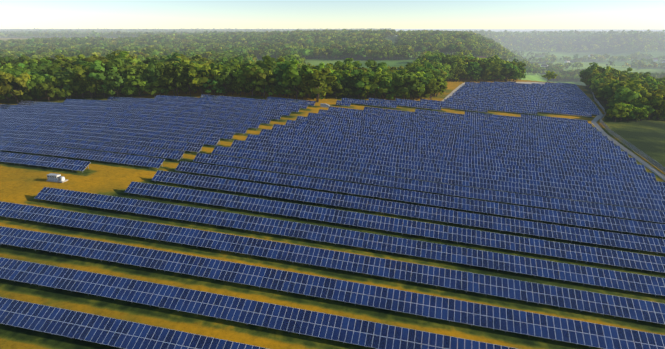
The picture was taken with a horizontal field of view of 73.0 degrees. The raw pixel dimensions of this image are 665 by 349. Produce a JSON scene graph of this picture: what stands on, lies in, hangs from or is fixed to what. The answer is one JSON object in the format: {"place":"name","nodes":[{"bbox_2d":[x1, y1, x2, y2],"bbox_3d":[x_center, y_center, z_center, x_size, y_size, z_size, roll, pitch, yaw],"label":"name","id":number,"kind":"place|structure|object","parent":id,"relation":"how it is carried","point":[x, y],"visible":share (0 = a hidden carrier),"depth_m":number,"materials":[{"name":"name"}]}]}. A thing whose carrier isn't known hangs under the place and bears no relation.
{"place":"outdoors","nodes":[
{"label":"outdoors","id":0,"kind":"place"},
{"bbox_2d":[0,29,664,348],"bbox_3d":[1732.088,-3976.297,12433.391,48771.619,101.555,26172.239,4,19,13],"label":"terrain","id":1,"kind":"structure","parent":0,"point":[24,184],"depth_m":96.17,"materials":[{"name":"yellow plant"}]},
{"bbox_2d":[46,173,67,182],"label":"inverter station","id":2,"kind":"object","parent":1,"relation":"on","point":[53,177],"visible":1,"depth_m":125.46,"materials":[{"name":"white paint"}]},
{"bbox_2d":[320,103,328,107],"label":"inverter station","id":3,"kind":"object","parent":1,"relation":"on","point":[324,105],"visible":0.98,"depth_m":242.77,"materials":[{"name":"white paint"}]},
{"bbox_2d":[0,81,664,348],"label":"solar panels","id":4,"kind":"structure","parent":1,"relation":"on","point":[211,117],"depth_m":112.53,"materials":[{"name":"blue glass"}]},
{"bbox_2d":[0,50,664,121],"bbox_3d":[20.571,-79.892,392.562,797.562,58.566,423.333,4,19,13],"label":"trees","id":5,"kind":"object","parent":1,"relation":"on","point":[625,92],"visible":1,"depth_m":269.75,"materials":[{"name":"green plant"}]},
{"bbox_2d":[0,29,664,81],"bbox_3d":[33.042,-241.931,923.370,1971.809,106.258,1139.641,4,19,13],"label":"trees","id":6,"kind":"object","parent":1,"relation":"on","point":[374,44],"visible":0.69,"depth_m":920.38,"materials":[{"name":"green plant"}]},
{"bbox_2d":[0,28,664,67],"bbox_3d":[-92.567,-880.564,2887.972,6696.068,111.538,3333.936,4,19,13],"label":"trees","id":7,"kind":"object","parent":1,"relation":"on","point":[66,32],"visible":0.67,"depth_m":2015.86,"materials":[{"name":"green plant"}]},
{"bbox_2d":[0,74,664,121],"bbox_3d":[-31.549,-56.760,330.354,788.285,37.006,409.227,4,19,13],"label":"understory shrubs","id":8,"kind":"object","parent":1,"relation":"on","point":[350,92],"visible":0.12,"depth_m":260.04,"materials":[{"name":"green plant"}]},
{"bbox_2d":[516,82,544,83],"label":"dirt road","id":9,"kind":"structure","parent":1,"relation":"on","point":[531,82],"depth_m":429.29,"materials":[{"name":"beige"}]},
{"bbox_2d":[592,92,664,172],"bbox_3d":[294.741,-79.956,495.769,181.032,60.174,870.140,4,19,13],"label":"verge","id":10,"kind":"structure","parent":1,"relation":"on","point":[640,153],"depth_m":195.67,"materials":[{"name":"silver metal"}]},
{"bbox_2d":[0,0,664,28],"label":"sky","id":11,"kind":"structure","parent":0,"point":[21,14],"materials":[{"name":"white"}]},
{"bbox_2d":[440,82,464,102],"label":"service track","id":12,"kind":"structure","parent":0,"point":[456,89],"depth_m":345.02,"materials":[{"name":"grey gravel"}]},
{"bbox_2d":[580,89,664,180],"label":"service track","id":13,"kind":"structure","parent":0,"point":[632,154],"depth_m":196.27,"materials":[{"name":"grey gravel"}]}
]}

